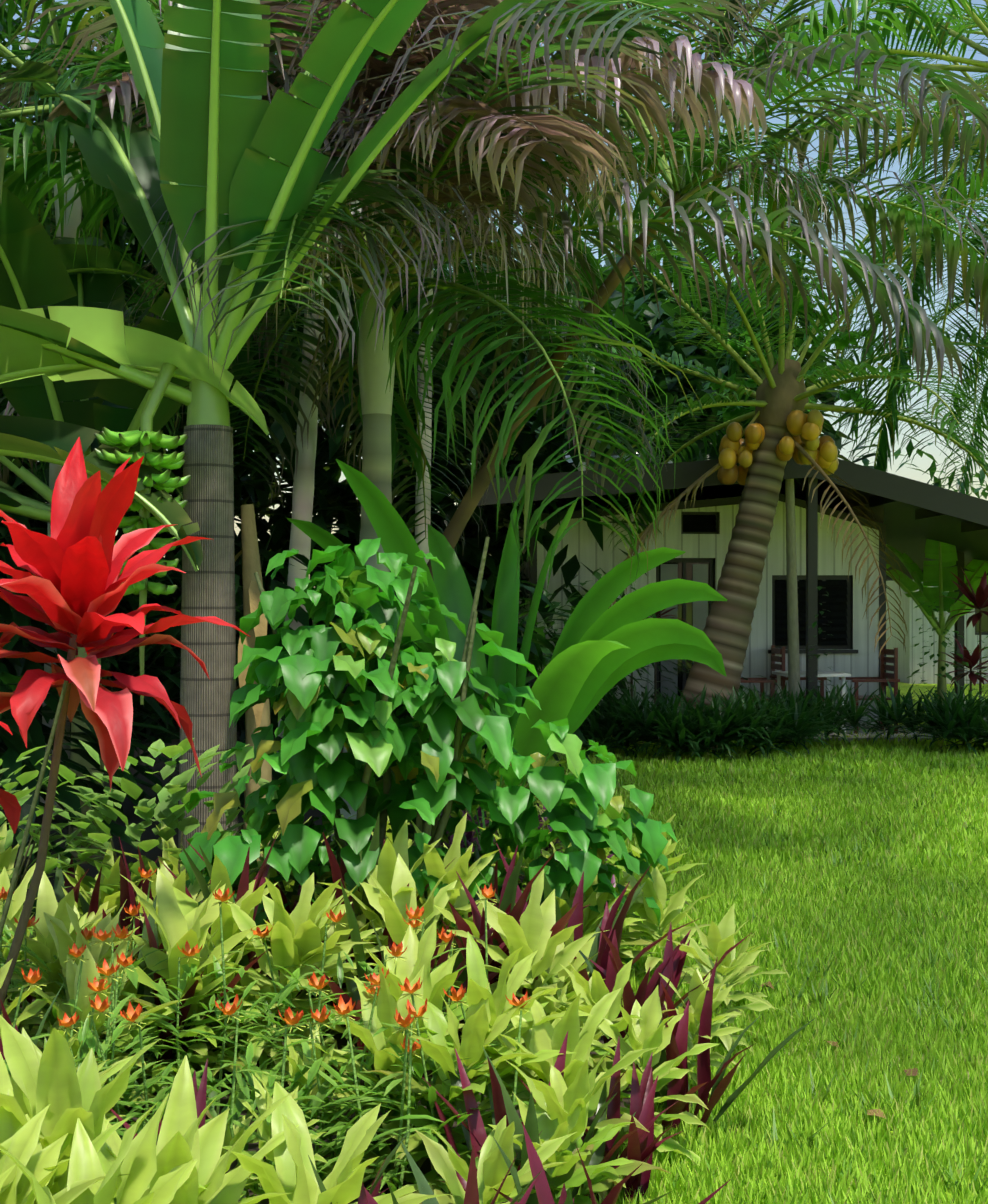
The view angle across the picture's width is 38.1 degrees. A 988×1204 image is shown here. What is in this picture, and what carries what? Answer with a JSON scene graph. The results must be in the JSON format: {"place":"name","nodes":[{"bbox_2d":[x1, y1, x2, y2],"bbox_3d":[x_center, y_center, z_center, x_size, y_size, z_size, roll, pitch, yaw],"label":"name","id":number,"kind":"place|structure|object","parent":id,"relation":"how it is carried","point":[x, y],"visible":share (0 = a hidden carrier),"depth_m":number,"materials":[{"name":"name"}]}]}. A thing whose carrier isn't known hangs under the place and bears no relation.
{"place":"outdoors","nodes":[
{"label":"outdoors","id":0,"kind":"place"},
{"bbox_2d":[0,706,634,1203],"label":"bed soil","id":1,"kind":"structure","parent":0,"point":[128,808],"depth_m":8.52,"materials":[{"name":"brown soil"}]},
{"bbox_2d":[55,244,182,498],"bbox_3d":[-4.017,-0.823,8.445,3.836,4.699,3.510,0,0,1],"label":"banana","id":2,"kind":"object","parent":1,"relation":"on","point":[107,264],"visible":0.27,"depth_m":8.84,"materials":[{"name":"green plant"}]},
{"bbox_2d":[0,437,249,1013],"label":"bromeliad","id":3,"kind":"object","parent":1,"relation":"on","point":[74,587],"visible":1,"depth_m":3.93,"materials":[{"name":"red plant"}]},
{"bbox_2d":[0,58,268,571],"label":"banana","id":4,"kind":"object","parent":1,"relation":"on","point":[26,355],"visible":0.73,"depth_m":6.25,"materials":[{"name":"green plant"}]},
{"bbox_2d":[0,0,337,453],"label":"tree","id":5,"kind":"object","parent":1,"relation":"on","point":[99,39],"visible":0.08,"depth_m":12.14,"materials":[{"name":"green plant"}]},
{"bbox_2d":[0,185,356,863],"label":"banana","id":6,"kind":"object","parent":1,"relation":"on","point":[34,272],"visible":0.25,"depth_m":7.90,"materials":[{"name":"green plant"}]},
{"bbox_2d":[0,738,387,901],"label":"round leaf shrub","id":7,"kind":"object","parent":1,"relation":"on","point":[168,810],"visible":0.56,"depth_m":5.63,"materials":[{"name":"green plant"}]},
{"bbox_2d":[178,424,237,927],"bbox_3d":[-1.297,0.357,6.508,0.280,2.300,0.280,0,0,1],"label":"trunk","id":8,"kind":"object","parent":1,"relation":"on","point":[208,588],"visible":0.67,"depth_m":6.40,"materials":[{"name":"beige plant"}]},
{"bbox_2d":[0,867,530,1203],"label":"flowering plants","id":9,"kind":"object","parent":1,"relation":"on","point":[88,1035],"visible":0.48,"depth_m":3.71,"materials":[{"name":"green plant"}]},
{"bbox_2d":[0,0,543,694],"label":"tree","id":10,"kind":"object","parent":1,"relation":"on","point":[122,236],"depth_m":18.65,"materials":[{"name":"green plant"}]},
{"bbox_2d":[0,0,552,861],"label":"banana","id":11,"kind":"object","parent":1,"relation":"on","point":[222,144],"visible":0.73,"depth_m":6.27,"materials":[{"name":"green plant"}]},
{"bbox_2d":[0,0,570,812],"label":"palm","id":12,"kind":"object","parent":1,"relation":"on","point":[82,74],"visible":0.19,"depth_m":9.95,"materials":[{"name":"green plant"}]},
{"bbox_2d":[0,512,621,919],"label":"understorey","id":13,"kind":"object","parent":1,"relation":"on","point":[14,746],"visible":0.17,"depth_m":9.04,"materials":[{"name":"green plant"}]},
{"bbox_2d":[33,0,702,761],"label":"palm","id":14,"kind":"object","parent":1,"relation":"on","point":[303,490],"visible":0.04,"depth_m":12.43,"materials":[{"name":"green plant"}]},
{"bbox_2d":[0,744,785,1203],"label":"lime plants","id":15,"kind":"object","parent":1,"relation":"on","point":[62,1140],"visible":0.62,"depth_m":3.85,"materials":[{"name":"green plant"}]},
{"bbox_2d":[0,803,814,1203],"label":"purple plants","id":16,"kind":"object","parent":1,"relation":"on","point":[608,965],"visible":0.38,"depth_m":4.26,"materials":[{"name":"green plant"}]},
{"bbox_2d":[179,537,677,969],"bbox_3d":[-0.225,0.635,5.325,1.881,1.756,1.165,0,0,1],"label":"leaf shrub","id":17,"kind":"object","parent":1,"relation":"on","point":[420,767],"visible":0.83,"depth_m":5.22,"materials":[{"name":"green plant"}]},
{"bbox_2d":[0,0,961,840],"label":"palm","id":18,"kind":"object","parent":1,"relation":"on","point":[460,128],"visible":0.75,"depth_m":7.98,"materials":[{"name":"green plant"}]},
{"bbox_2d":[287,459,726,848],"bbox_3d":[0.013,0.305,7.058,2.246,2.019,1.523,0,0,9],"label":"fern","id":19,"kind":"object","parent":1,"relation":"on","point":[601,649],"visible":0.71,"depth_m":7.19,"materials":[{"name":"green plant"}]},
{"bbox_2d":[302,0,987,760],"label":"palm","id":20,"kind":"object","parent":1,"relation":"on","point":[794,60],"visible":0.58,"depth_m":10.42,"materials":[{"name":"green plant"}]},
{"bbox_2d":[0,0,987,587],"label":"sky","id":21,"kind":"structure","parent":0,"point":[924,462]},
{"bbox_2d":[274,682,987,1203],"bbox_3d":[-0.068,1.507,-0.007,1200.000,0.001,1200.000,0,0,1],"label":"ground","id":22,"kind":"structure","parent":0,"point":[903,687],"depth_m":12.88,"materials":[{"name":"green plant"}]},
{"bbox_2d":[168,225,636,531],"bbox_3d":[-2.365,-4.447,36.476,16.658,11.917,9.509,0,0,1],"label":"tree","id":23,"kind":"object","parent":22,"relation":"on","point":[338,475],"visible":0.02,"depth_m":35.12,"materials":[{"name":"green plant"}]},
{"bbox_2d":[148,0,734,717],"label":"palm","id":24,"kind":"object","parent":22,"relation":"on","point":[424,546],"depth_m":14.94,"materials":[{"name":"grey plant"}]},
{"bbox_2d":[0,203,987,747],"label":"hedge","id":25,"kind":"object","parent":22,"relation":"on","point":[336,505],"visible":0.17,"depth_m":16.76,"materials":[{"name":"green plant"}]},
{"bbox_2d":[463,184,854,469],"bbox_3d":[3.077,-3.482,27.419,7.961,9.991,8.235,0,0,1],"label":"tree","id":26,"kind":"object","parent":22,"relation":"on","point":[634,291],"visible":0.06,"depth_m":25.94,"materials":[{"name":"green plant"}]},
{"bbox_2d":[472,448,987,743],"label":"bungalow","id":27,"kind":"object","parent":22,"relation":"on","point":[910,517],"visible":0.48,"depth_m":16.75,"materials":[{"name":"white wood"}]},
{"bbox_2d":[494,0,987,752],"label":"coconut palm","id":28,"kind":"object","parent":22,"relation":"on","point":[780,430],"visible":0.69,"depth_m":14.22,"materials":[{"name":"green plant"}]},
{"bbox_2d":[576,0,912,289],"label":"tree","id":29,"kind":"object","parent":22,"relation":"on","point":[780,91],"visible":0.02,"depth_m":30.43,"materials":[{"name":"green plant"}]},
{"bbox_2d":[516,566,987,763],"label":"house planting","id":30,"kind":"object","parent":22,"relation":"on","point":[621,720],"visible":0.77,"depth_m":13.90,"materials":[{"name":"green plant"}]},
{"bbox_2d":[703,295,875,699],"bbox_3d":[3.183,-0.836,15.484,1.803,4.688,1.832,0,0,1],"label":"papaya","id":31,"kind":"object","parent":22,"relation":"on","point":[841,342],"visible":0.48,"depth_m":15.48,"materials":[{"name":"green plant"}]},
{"bbox_2d":[595,0,987,491],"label":"tall coconut palm","id":32,"kind":"object","parent":22,"relation":"on","point":[882,458],"visible":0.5,"depth_m":15.51,"materials":[{"name":"green plant"}]},
{"bbox_2d":[677,871,917,1117],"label":"leaf litter","id":33,"kind":"object","parent":22,"relation":"on","point":[879,1113],"visible":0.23,"depth_m":4.44,"materials":[{"name":"brown plant"}]},
{"bbox_2d":[653,0,987,459],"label":"tall coconut palm","id":34,"kind":"object","parent":22,"relation":"on","point":[843,329],"visible":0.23,"depth_m":19.53,"materials":[{"name":"green plant"}]},
{"bbox_2d":[765,1003,968,1102],"bbox_3d":[1.241,1.503,4.854,0.676,0.001,1.175,0,0,1],"label":"worn patch","id":35,"kind":"object","parent":22,"relation":"on","point":[871,1054],"visible":0.05,"depth_m":4.75,"materials":[{"name":"brown soil"}]},
{"bbox_2d":[775,0,987,233],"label":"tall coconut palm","id":36,"kind":"object","parent":22,"relation":"on","point":[981,80],"visible":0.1,"depth_m":26.17,"materials":[{"name":"green plant"}]},
{"bbox_2d":[785,0,987,494],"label":"tall coconut palm","id":37,"kind":"object","parent":22,"relation":"on","point":[966,483],"visible":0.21,"depth_m":22.18,"materials":[{"name":"green plant"}]},
{"bbox_2d":[886,577,987,683],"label":"wall","id":38,"kind":"structure","parent":22,"relation":"on","point":[909,660],"depth_m":26.40,"materials":[{"name":"white paint"}]},
{"bbox_2d":[886,539,987,701],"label":"banana","id":39,"kind":"object","parent":22,"relation":"on","point":[939,576],"visible":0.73,"depth_m":19.25,"materials":[{"name":"green plant"}]}
]}

